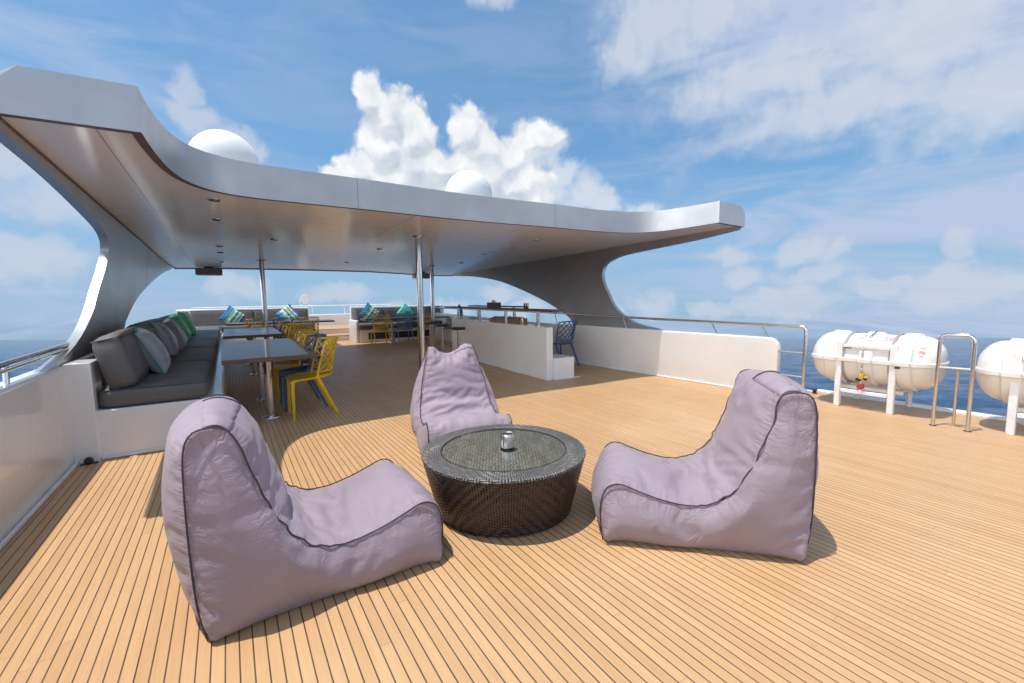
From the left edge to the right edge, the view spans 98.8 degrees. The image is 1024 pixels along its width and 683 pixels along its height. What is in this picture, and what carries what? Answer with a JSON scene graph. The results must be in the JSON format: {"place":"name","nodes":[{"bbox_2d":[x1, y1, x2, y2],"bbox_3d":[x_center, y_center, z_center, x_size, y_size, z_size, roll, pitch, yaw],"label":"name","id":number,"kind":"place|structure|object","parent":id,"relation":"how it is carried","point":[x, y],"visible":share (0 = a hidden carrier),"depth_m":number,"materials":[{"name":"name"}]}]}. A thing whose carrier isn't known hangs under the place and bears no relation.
{"place":"outdoors","nodes":[
{"label":"outdoors","id":0,"kind":"place"},
{"bbox_2d":[317,329,348,333],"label":"foredeck slab","id":1,"kind":"structure","parent":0,"point":[334,331],"depth_m":15.13,"materials":[{"name":"beige wood"}]},
{"bbox_2d":[309,313,349,324],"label":"bow wall","id":2,"kind":"structure","parent":1,"relation":"on","point":[339,319],"depth_m":17.45,"materials":[{"name":"white paint"}]},
{"bbox_2d":[191,304,390,312],"bbox_3d":[-8.097,-1.212,16.950,6.931,0.369,0.562,-5,7,-38],"label":"bow rail","id":3,"kind":"object","parent":2,"relation":"on","point":[285,306],"visible":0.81,"depth_m":16.94,"materials":[{"name":"white metal"}]},
{"bbox_2d":[299,295,310,306],"bbox_3d":[-8.110,-1.447,17.226,0.410,0.779,0.231,-4,7,-33],"label":"searchlight","id":4,"kind":"object","parent":2,"relation":"attached to","point":[305,299],"visible":0.93,"depth_m":17.12,"materials":[{"name":"white paint"}]},
{"bbox_2d":[315,324,348,329],"bbox_3d":[-6.566,-0.548,16.358,2.100,0.026,2.630,-4,7,-33],"label":"foredeck","id":5,"kind":"object","parent":1,"relation":"on","point":[333,327],"visible":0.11,"depth_m":15.84,"materials":[{"name":"brown wood"}]},
{"bbox_2d":[458,304,462,318],"bbox_3d":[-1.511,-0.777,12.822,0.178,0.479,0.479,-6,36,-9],"label":"bottle","id":6,"kind":"object","parent":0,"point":[461,313],"visible":0.41,"depth_m":12.62,"materials":[{"name":"glass"}]},
{"bbox_2d":[0,338,1019,418],"bbox_3d":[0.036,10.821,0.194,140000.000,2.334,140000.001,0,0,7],"label":"sea","id":7,"kind":"structure","parent":0,"point":[959,350],"depth_m":156.39,"materials":[{"name":"blue liquid"}]},
{"bbox_2d":[0,339,1023,682],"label":"deck","id":8,"kind":"structure","parent":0,"point":[908,567],"depth_m":2.11,"materials":[{"name":"brown wood"}]},
{"bbox_2d":[0,352,107,550],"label":"bulwark","id":9,"kind":"object","parent":8,"relation":"on","point":[38,464],"visible":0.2,"depth_m":2.93,"materials":[{"name":"white paint"}]},
{"bbox_2d":[0,342,69,383],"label":"handrail","id":10,"kind":"object","parent":9,"relation":"on","point":[5,367],"visible":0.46,"depth_m":3.06,"materials":[{"name":"silver metal"}]},
{"bbox_2d":[80,457,98,465],"bbox_3d":[-3.551,1.001,3.690,0.110,0.060,0.034,-4,7,-33],"label":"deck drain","id":11,"kind":"object","parent":8,"relation":"on","point":[88,460],"visible":1,"depth_m":3.68,"materials":[{"name":"black metal"}]},
{"bbox_2d":[62,307,312,463],"bbox_3d":[-5.490,-0.079,9.514,3.660,1.106,11.915,-4,7,-33],"label":"bench base","id":12,"kind":"object","parent":8,"relation":"on","point":[99,433],"visible":0.34,"depth_m":3.84,"materials":[{"name":"white paint"}]},
{"bbox_2d":[100,361,212,407],"bbox_3d":[-3.689,0.404,4.691,0.792,0.198,1.742,-4,7,-33],"label":"seat cushion","id":13,"kind":"object","parent":12,"relation":"on","point":[183,380],"visible":0.76,"depth_m":4.07,"materials":[{"name":"grey fabric"}]},
{"bbox_2d":[90,324,159,389],"bbox_3d":[-4.028,0.093,4.697,0.248,0.490,2.211,-19,15,-30],"label":"back cushion","id":14,"kind":"object","parent":13,"relation":"on","point":[120,358],"visible":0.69,"depth_m":3.83,"materials":[{"name":"grey fabric"}]},
{"bbox_2d":[133,326,170,373],"bbox_3d":[-3.764,0.096,4.572,0.257,0.507,0.487,-34,29,-30],"label":"throw pillow","id":15,"kind":"object","parent":13,"relation":"on","point":[155,352],"visible":0.69,"depth_m":4.45,"materials":[{"name":"grey fabric"}]},
{"bbox_2d":[170,347,215,368],"bbox_3d":[-4.697,0.261,6.242,0.793,0.198,1.988,-4,7,-33],"label":"seat cushion","id":16,"kind":"object","parent":12,"relation":"on","point":[196,354],"visible":0.37,"depth_m":6.04,"materials":[{"name":"grey fabric"}]},
{"bbox_2d":[126,318,163,327],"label":"back cushion","id":17,"kind":"object","parent":16,"relation":"on","point":[156,320],"visible":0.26,"depth_m":6.24,"materials":[{"name":"grey fabric"}]},
{"bbox_2d":[150,322,178,355],"bbox_3d":[-4.600,-0.021,5.800,0.254,0.479,0.450,-30,14,-30],"label":"throw pillow","id":18,"kind":"object","parent":16,"relation":"on","point":[167,338],"visible":0.52,"depth_m":5.67,"materials":[{"name":"grey fabric"}]},
{"bbox_2d":[161,318,187,349],"bbox_3d":[-5.243,-0.110,6.810,0.235,0.498,0.479,-31,24,-20],"label":"throw pillow","id":19,"kind":"object","parent":16,"relation":"on","point":[177,332],"visible":0.58,"depth_m":6.71,"materials":[{"name":"grey fabric"}]},
{"bbox_2d":[184,339,217,352],"bbox_3d":[-5.727,0.114,7.826,0.793,0.200,1.819,-4,7,-33],"label":"seat cushion","id":20,"kind":"object","parent":12,"relation":"on","point":[199,343],"visible":0.39,"depth_m":7.67,"materials":[{"name":"grey fabric"}]},
{"bbox_2d":[168,314,190,340],"bbox_3d":[-6.209,-0.253,8.202,0.245,0.536,0.498,-32,26,-24],"label":"throw pillow","id":21,"kind":"object","parent":20,"relation":"on","point":[180,322],"visible":0.52,"depth_m":8.10,"materials":[{"name":"green fabric"}]},
{"bbox_2d":[190,333,218,343],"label":"seat cushion","id":22,"kind":"object","parent":12,"relation":"on","point":[205,336],"visible":0.39,"depth_m":9.16,"materials":[{"name":"grey fabric"}]},
{"bbox_2d":[176,312,195,334],"bbox_3d":[-7.107,-0.389,9.580,0.245,0.555,0.498,-31,16,-27],"label":"throw pillow","id":23,"kind":"object","parent":22,"relation":"on","point":[186,319],"visible":0.57,"depth_m":9.44,"materials":[{"name":"green fabric"}]},
{"bbox_2d":[196,329,219,337],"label":"seat cushion","id":24,"kind":"object","parent":12,"relation":"on","point":[203,331],"visible":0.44,"depth_m":10.69,"materials":[{"name":"grey fabric"}]},
{"bbox_2d":[196,327,220,332],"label":"seat cushion","id":25,"kind":"object","parent":12,"relation":"on","point":[200,328],"visible":0.32,"depth_m":12.17,"materials":[{"name":"grey fabric"}]},
{"bbox_2d":[190,309,253,325],"bbox_3d":[-9.040,-0.754,13.743,1.682,0.494,0.223,-4,-2,-33],"label":"back cushion","id":26,"kind":"object","parent":12,"relation":"on","point":[205,317],"visible":0.6,"depth_m":13.50,"materials":[{"name":"grey fabric"}]},
{"bbox_2d":[221,324,270,331],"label":"seat cushion","id":27,"kind":"object","parent":12,"relation":"on","point":[231,327],"visible":0.38,"depth_m":12.95,"materials":[{"name":"grey fabric"}]},
{"bbox_2d":[219,305,245,322],"bbox_3d":[-8.381,-0.724,13.174,0.179,0.536,0.536,-12,-43,41],"label":"throw pillow","id":28,"kind":"object","parent":27,"relation":"on","point":[231,315],"visible":0.81,"depth_m":13.11,"materials":[{"name":"fabric"}]},
{"bbox_2d":[254,308,308,321],"bbox_3d":[-7.667,-0.860,14.624,1.611,0.496,0.222,-4,-2,-33],"label":"back cushion","id":29,"kind":"object","parent":12,"relation":"on","point":[302,312],"visible":0.47,"depth_m":14.42,"materials":[{"name":"grey fabric"}]},
{"bbox_2d":[270,323,311,329],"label":"seat cushion","id":30,"kind":"object","parent":12,"relation":"on","point":[271,325],"visible":0.3,"depth_m":13.90,"materials":[{"name":"grey fabric"}]},
{"bbox_2d":[275,304,300,320],"bbox_3d":[-7.142,-0.845,14.013,0.536,0.536,0.178,-44,7,-18],"label":"throw pillow","id":31,"kind":"object","parent":30,"relation":"on","point":[288,310],"visible":0.77,"depth_m":13.96,"materials":[{"name":"fabric"}]},
{"bbox_2d":[223,327,283,374],"bbox_3d":[-5.172,0.167,8.748,0.925,0.750,2.380,-4,7,-33],"label":"dining table","id":32,"kind":"object","parent":8,"relation":"on","point":[249,333],"visible":0.82,"depth_m":8.07,"materials":[{"name":"brown wood"}]},
{"bbox_2d":[245,318,262,339],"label":"lattice chair","id":33,"kind":"object","parent":8,"relation":"on","point":[253,322],"visible":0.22,"depth_m":11.12,"materials":[{"name":"yellow plastic"}]},
{"bbox_2d":[256,260,268,338],"bbox_3d":[-5.595,-0.696,9.937,0.204,2.239,0.204,-4,7,-33],"label":"support pole","id":34,"kind":"object","parent":8,"relation":"on","point":[263,292],"visible":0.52,"depth_m":9.86,"materials":[{"name":"silver metal"}]},
{"bbox_2d":[221,338,315,418],"bbox_3d":[-3.238,0.443,5.754,0.885,0.750,2.490,-4,7,-33],"label":"dining table","id":35,"kind":"object","parent":8,"relation":"on","point":[263,354],"visible":1,"depth_m":5.09,"materials":[{"name":"grey wood"}]},
{"bbox_2d":[226,319,334,329],"bbox_3d":[-6.534,-0.196,12.524,2.670,0.750,0.830,-4,7,-33],"label":"dining table","id":36,"kind":"object","parent":8,"relation":"on","point":[269,322],"visible":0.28,"depth_m":12.23,"materials":[{"name":"brown wood"}]},
{"bbox_2d":[275,320,288,338],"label":"lattice chair","id":37,"kind":"object","parent":8,"relation":"on","point":[282,324],"visible":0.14,"depth_m":9.85,"materials":[{"name":"yellow plastic"}]},
{"bbox_2d":[272,317,292,338],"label":"lattice chair","id":38,"kind":"object","parent":8,"relation":"on","point":[280,320],"visible":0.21,"depth_m":11.51,"materials":[{"name":"blue plastic"}]},
{"bbox_2d":[277,321,291,338],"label":"lattice chair","id":39,"kind":"object","parent":8,"relation":"on","point":[282,328],"visible":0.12,"depth_m":9.27,"materials":[{"name":"blue plastic"}]},
{"bbox_2d":[281,323,295,338],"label":"lattice chair","id":40,"kind":"object","parent":8,"relation":"on","point":[288,329],"visible":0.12,"depth_m":8.62,"materials":[{"name":"yellow plastic"}]},
{"bbox_2d":[272,329,311,387],"bbox_3d":[-3.346,0.273,6.727,0.580,0.909,0.492,-5,7,-34],"label":"lattice chair","id":41,"kind":"object","parent":8,"relation":"on","point":[275,362],"visible":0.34,"depth_m":6.77,"materials":[{"name":"yellow plastic"}]},
{"bbox_2d":[284,324,299,366],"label":"lattice chair","id":42,"kind":"object","parent":8,"relation":"on","point":[294,326],"visible":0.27,"depth_m":8.18,"materials":[{"name":"yellow plastic"}]},
{"bbox_2d":[273,331,317,400],"bbox_3d":[-3.047,0.319,6.230,0.580,0.909,0.492,-4,7,-31],"label":"lattice chair","id":43,"kind":"object","parent":8,"relation":"on","point":[281,365],"visible":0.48,"depth_m":6.16,"materials":[{"name":"blue plastic"}]},
{"bbox_2d":[161,394,442,640],"bbox_3d":[-1.019,0.680,2.253,1.217,0.919,0.871,-4,7,-33],"label":"beanbag chair","id":44,"kind":"object","parent":8,"relation":"on","point":[252,536],"visible":1,"depth_m":1.82,"materials":[{"name":"fabric"}]},
{"bbox_2d":[277,334,327,411],"bbox_3d":[-2.674,0.372,5.655,0.580,0.909,0.492,-5,7,-34],"label":"lattice chair","id":45,"kind":"object","parent":8,"relation":"on","point":[284,373],"visible":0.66,"depth_m":5.62,"materials":[{"name":"blue plastic"}]},
{"bbox_2d":[299,317,318,344],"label":"lattice chair","id":46,"kind":"object","parent":8,"relation":"on","point":[314,329],"visible":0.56,"depth_m":11.86,"materials":[{"name":"yellow plastic"}]},
{"bbox_2d":[285,336,339,420],"bbox_3d":[-2.353,0.411,5.226,0.580,0.909,0.492,-4,7,-33],"label":"lattice chair","id":47,"kind":"object","parent":8,"relation":"on","point":[318,374],"visible":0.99,"depth_m":5.18,"materials":[{"name":"yellow plastic"}]},
{"bbox_2d":[316,335,349,341],"bbox_3d":[-5.953,-0.126,14.780,1.270,0.165,0.800,-4,7,-33],"label":"step","id":48,"kind":"object","parent":8,"relation":"on","point":[341,338],"visible":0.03,"depth_m":14.53,"materials":[{"name":"beige wood"}]},
{"bbox_2d":[326,333,348,336],"bbox_3d":[-5.947,-0.224,14.757,1.250,0.026,0.830,-4,7,-33],"label":"step tread","id":49,"kind":"object","parent":48,"relation":"on","point":[340,334],"visible":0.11,"depth_m":14.69,"materials":[{"name":"brown wood"}]},
{"bbox_2d":[0,65,744,372],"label":"hardtop roof","id":50,"kind":"structure","parent":8,"relation":"on","point":[134,183],"depth_m":5.49,"materials":[{"name":"silver metal"}]},
{"bbox_2d":[195,267,222,275],"bbox_3d":[-7.583,-1.759,10.993,0.558,0.200,0.328,-4,7,-33],"label":"ceiling speaker","id":51,"kind":"object","parent":50,"relation":"attached to","point":[208,271],"visible":1,"depth_m":10.88,"materials":[{"name":"grey paint"}]},
{"bbox_2d":[188,129,259,163],"bbox_3d":[-4.547,-2.598,6.973,0.988,1.418,0.988,-4,7,-33],"label":"radome","id":52,"kind":"object","parent":50,"relation":"on","point":[225,144],"visible":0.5,"depth_m":6.59,"materials":[{"name":"white paint"}]},
{"bbox_2d":[412,272,429,278],"bbox_3d":[-2.918,-2.135,14.170,0.568,0.200,0.328,-4,7,-33],"label":"ceiling speaker","id":53,"kind":"object","parent":50,"relation":"attached to","point":[426,275],"visible":0.43,"depth_m":14.09,"materials":[{"name":"grey paint"}]},
{"bbox_2d":[445,170,491,196],"bbox_3d":[-0.911,-2.879,9.310,0.988,1.418,0.988,-4,7,-33],"label":"radome","id":54,"kind":"object","parent":50,"relation":"on","point":[471,182],"visible":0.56,"depth_m":8.88,"materials":[{"name":"white paint"}]},
{"bbox_2d":[371,315,391,346],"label":"lattice chair","id":55,"kind":"object","parent":8,"relation":"on","point":[385,326],"visible":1,"depth_m":12.61,"materials":[{"name":"yellow plastic"}]},
{"bbox_2d":[349,305,451,342],"bbox_3d":[-2.585,-0.488,13.137,3.300,1.121,5.050,-4,7,-33],"label":"sofa base","id":56,"kind":"object","parent":8,"relation":"on","point":[356,335],"visible":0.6,"depth_m":14.07,"materials":[{"name":"white plastic"}]},
{"bbox_2d":[358,322,400,329],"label":"seat cushion","id":57,"kind":"object","parent":56,"relation":"on","point":[365,326],"visible":0.62,"depth_m":13.79,"materials":[{"name":"grey fabric"}]},
{"bbox_2d":[354,307,383,322],"bbox_3d":[-4.670,-0.863,14.390,0.934,0.499,0.195,-4,-1,-33],"label":"back cushion","id":58,"kind":"object","parent":57,"relation":"on","point":[357,311],"visible":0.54,"depth_m":14.17,"materials":[{"name":"grey fabric"}]},
{"bbox_2d":[359,302,379,322],"bbox_3d":[-4.529,-0.896,13.982,0.182,0.517,0.517,-10,-44,48],"label":"throw pillow","id":59,"kind":"object","parent":57,"relation":"on","point":[368,311],"visible":0.81,"depth_m":13.91,"materials":[{"name":"fabric"}]},
{"bbox_2d":[399,320,442,327],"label":"seat cushion","id":60,"kind":"object","parent":56,"relation":"on","point":[415,323],"visible":0.34,"depth_m":14.52,"materials":[{"name":"grey fabric"}]},
{"bbox_2d":[383,307,413,321],"bbox_3d":[-3.840,-0.927,14.924,1.033,0.497,0.198,-4,-1,-33],"label":"back cushion","id":61,"kind":"object","parent":60,"relation":"on","point":[391,311],"visible":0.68,"depth_m":14.73,"materials":[{"name":"grey fabric"}]},
{"bbox_2d":[396,303,414,321],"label":"throw pillow","id":62,"kind":"object","parent":60,"relation":"on","point":[404,309],"visible":0.75,"depth_m":14.55,"materials":[{"name":"teal fabric"}]},
{"bbox_2d":[413,306,440,320],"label":"back cushion","id":63,"kind":"object","parent":60,"relation":"on","point":[427,309],"visible":0.42,"depth_m":15.39,"materials":[{"name":"grey fabric"}]},
{"bbox_2d":[444,322,451,328],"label":"seat cushion","id":64,"kind":"object","parent":56,"relation":"on","point":[449,326],"visible":0.22,"depth_m":13.37,"materials":[{"name":"grey fabric"}]},
{"bbox_2d":[360,316,448,342],"bbox_3d":[-3.304,-0.375,13.769,2.640,0.775,0.630,-4,7,-33],"label":"dining table","id":65,"kind":"object","parent":8,"relation":"on","point":[391,325],"visible":0.6,"depth_m":13.50,"materials":[{"name":"brown wood"}]},
{"bbox_2d":[394,314,414,344],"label":"lattice chair","id":66,"kind":"object","parent":8,"relation":"on","point":[410,322],"visible":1,"depth_m":12.88,"materials":[{"name":"blue plastic"}]},
{"bbox_2d":[412,236,424,369],"bbox_3d":[-1.484,-0.514,7.122,0.204,2.335,0.204,-4,7,-33],"label":"support pole","id":67,"kind":"object","parent":8,"relation":"on","point":[419,288],"visible":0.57,"depth_m":7.06,"materials":[{"name":"silver metal"}]},
{"bbox_2d":[417,313,437,342],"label":"lattice chair","id":68,"kind":"object","parent":8,"relation":"on","point":[426,325],"visible":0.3,"depth_m":13.23,"materials":[{"name":"blue plastic"}]},
{"bbox_2d":[424,322,435,346],"bbox_3d":[-2.157,-0.152,11.623,0.304,0.732,0.304,-4,7,-33],"label":"bar stool","id":69,"kind":"object","parent":8,"relation":"on","point":[430,332],"visible":0.78,"depth_m":11.59,"materials":[{"name":"black metal"}]},
{"bbox_2d":[429,266,437,346],"bbox_3d":[-2.197,-0.964,12.180,0.204,2.238,0.204,-4,7,-33],"label":"support pole","id":70,"kind":"object","parent":8,"relation":"on","point":[432,293],"visible":0.86,"depth_m":12.11,"materials":[{"name":"silver metal"}]},
{"bbox_2d":[428,321,438,346],"bbox_3d":[-2.167,-0.205,12.150,0.304,0.732,0.304,-4,7,-33],"label":"bar stool","id":71,"kind":"object","parent":8,"relation":"on","point":[433,327],"visible":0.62,"depth_m":12.13,"materials":[{"name":"black metal"}]},
{"bbox_2d":[436,324,447,352],"bbox_3d":[-1.685,-0.057,10.622,0.304,0.732,0.304,-4,7,-33],"label":"bar stool","id":72,"kind":"object","parent":8,"relation":"on","point":[442,338],"visible":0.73,"depth_m":10.59,"materials":[{"name":"black metal"}]},
{"bbox_2d":[451,327,464,347],"bbox_3d":[-1.147,0.056,9.427,0.304,0.732,0.304,-4,7,-33],"label":"bar stool","id":73,"kind":"object","parent":8,"relation":"on","point":[458,329],"visible":0.71,"depth_m":9.37,"materials":[{"name":"black metal"}]},
{"bbox_2d":[410,343,511,452],"bbox_3d":[-0.504,0.501,4.145,0.853,0.883,1.210,-3,6,-18],"label":"beanbag chair","id":74,"kind":"object","parent":8,"relation":"on","point":[452,391],"visible":0.64,"depth_m":4.27,"materials":[{"name":"fabric"}]},
{"bbox_2d":[468,305,523,316],"bbox_3d":[-0.442,-0.337,11.165,0.200,1.148,2.604,-4,7,-32],"label":"back bar","id":75,"kind":"object","parent":8,"relation":"on","point":[501,306],"visible":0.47,"depth_m":10.45,"materials":[{"name":"brown wood"}]},
{"bbox_2d":[421,424,585,536],"bbox_3d":[-0.051,0.874,2.878,1.056,0.380,1.056,5,8,43],"label":"rattan table","id":76,"kind":"object","parent":8,"relation":"on","point":[481,483],"visible":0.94,"depth_m":2.52,"materials":[{"name":"brown wicker"}]},
{"bbox_2d":[500,431,514,449],"bbox_3d":[-0.030,0.638,2.826,0.095,0.098,0.095,-4,7,-33],"label":"steel ashtray","id":77,"kind":"object","parent":76,"relation":"on","point":[507,440],"visible":1,"depth_m":2.79,"materials":[{"name":"silver metal"}]},
{"bbox_2d":[444,306,579,379],"bbox_3d":[-0.199,-0.134,9.142,0.799,1.154,4.829,-4,7,-29],"label":"bar counter","id":78,"kind":"object","parent":8,"relation":"on","point":[527,349],"visible":0.91,"depth_m":7.96,"materials":[{"name":"white paint"}]},
{"bbox_2d":[487,300,500,307],"bbox_3d":[-0.362,-0.754,8.786,0.170,0.154,0.240,-6,8,-44],"label":"tissue box","id":79,"kind":"object","parent":78,"relation":"on","point":[494,304],"visible":1,"depth_m":8.72,"materials":[{"name":"brown wood"}]},
{"bbox_2d":[489,318,526,324],"bbox_3d":[-0.083,-0.412,8.938,0.300,0.130,0.842,-6,8,-41],"label":"wooden crate","id":80,"kind":"object","parent":78,"relation":"on","point":[512,321],"visible":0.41,"depth_m":8.71,"materials":[{"name":"brown wood"}]},
{"bbox_2d":[491,316,522,318],"bbox_3d":[-0.084,-0.492,8.931,0.250,0.056,0.780,-6,8,-41],"label":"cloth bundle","id":81,"kind":"object","parent":80,"relation":"in","point":[508,317],"visible":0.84,"depth_m":8.91,"materials":[{"name":"fabric"}]},
{"bbox_2d":[523,303,528,308],"bbox_3d":[0.246,-0.625,7.698,0.090,0.100,0.090,-4,7,-33],"label":"tumbler","id":82,"kind":"object","parent":78,"relation":"on","point":[526,305],"visible":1,"depth_m":7.66,"materials":[{"name":"clear glass"}]},
{"bbox_2d":[553,320,579,365],"bbox_3d":[0.993,0.037,8.517,0.492,0.909,0.580,-6,8,-41],"label":"lattice chair","id":83,"kind":"object","parent":8,"relation":"on","point":[563,342],"visible":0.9,"depth_m":8.32,"materials":[{"name":"blue plastic"}]},
{"bbox_2d":[435,313,780,387],"bbox_3d":[-0.035,-0.063,11.301,0.318,1.166,13.059,-4,7,-32],"label":"bulwark","id":84,"kind":"object","parent":8,"relation":"on","point":[723,360],"visible":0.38,"depth_m":7.16,"materials":[{"name":"white paint"}]},
{"bbox_2d":[435,307,807,387],"bbox_3d":[0.057,-0.286,11.141,0.123,1.040,13.391,-4,7,-33],"label":"handrail","id":85,"kind":"object","parent":84,"relation":"on","point":[804,352],"visible":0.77,"depth_m":6.38,"materials":[{"name":"silver metal"}]},
{"bbox_2d":[591,369,818,560],"bbox_3d":[1.096,0.615,2.635,1.218,0.917,0.870,1,6,12],"label":"beanbag chair","id":86,"kind":"object","parent":8,"relation":"on","point":[744,478],"visible":1,"depth_m":2.31,"materials":[{"name":"fabric"}]},
{"bbox_2d":[833,341,912,414],"bbox_3d":[4.321,0.386,5.236,0.645,0.775,0.600,-4,7,-33],"label":"raft cradle","id":87,"kind":"object","parent":8,"relation":"on","point":[892,389],"visible":0.87,"depth_m":5.15,"materials":[{"name":"white paint"}]},
{"bbox_2d":[855,347,868,392],"bbox_3d":[4.040,0.326,5.060,0.052,0.536,0.121,-4,7,-33],"label":"raft release","id":88,"kind":"object","parent":87,"relation":"hanging from","point":[860,386],"visible":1,"depth_m":5.06,"materials":[{"name":"plastic"}]},
{"bbox_2d":[811,330,949,390],"bbox_3d":[4.313,0.205,5.214,0.714,0.646,1.256,-4,7,-33],"label":"liferaft canister","id":89,"kind":"object","parent":87,"relation":"on","point":[914,364],"visible":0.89,"depth_m":4.96,"materials":[{"name":"plastic"}]},
{"bbox_2d":[929,333,976,431],"bbox_3d":[4.385,0.388,4.345,0.161,0.947,0.310,-4,7,-33],"label":"grab rail","id":90,"kind":"object","parent":8,"relation":"on","point":[971,369],"visible":1,"depth_m":4.35,"materials":[{"name":"silver metal"}]},
{"bbox_2d":[1005,353,1023,435],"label":"raft cradle","id":91,"kind":"object","parent":8,"relation":"on","point":[1014,407],"visible":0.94,"depth_m":4.10,"materials":[{"name":"white paint"}]},
{"bbox_2d":[975,338,1023,405],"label":"liferaft canister","id":92,"kind":"object","parent":91,"relation":"on","point":[997,374],"visible":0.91,"depth_m":4.20,"materials":[{"name":"plastic"}]},
{"bbox_2d":[0,0,1023,339],"label":"sky","id":93,"kind":"structure","parent":0,"point":[871,152],"materials":[{"name":"blue"}]},
{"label":"deck slab","id":94,"kind":"structure","parent":0,"visible":0},
{"bbox_2d":[817,389,1018,422],"bbox_3d":[6.072,0.943,3.285,0.133,0.033,6.750,-4,7,-33],"label":"deck edge","id":95,"kind":"object","parent":94,"relation":"on","point":[982,415],"visible":0.49,"depth_m":5.12,"materials":[{"name":"white paint"}]}
]}

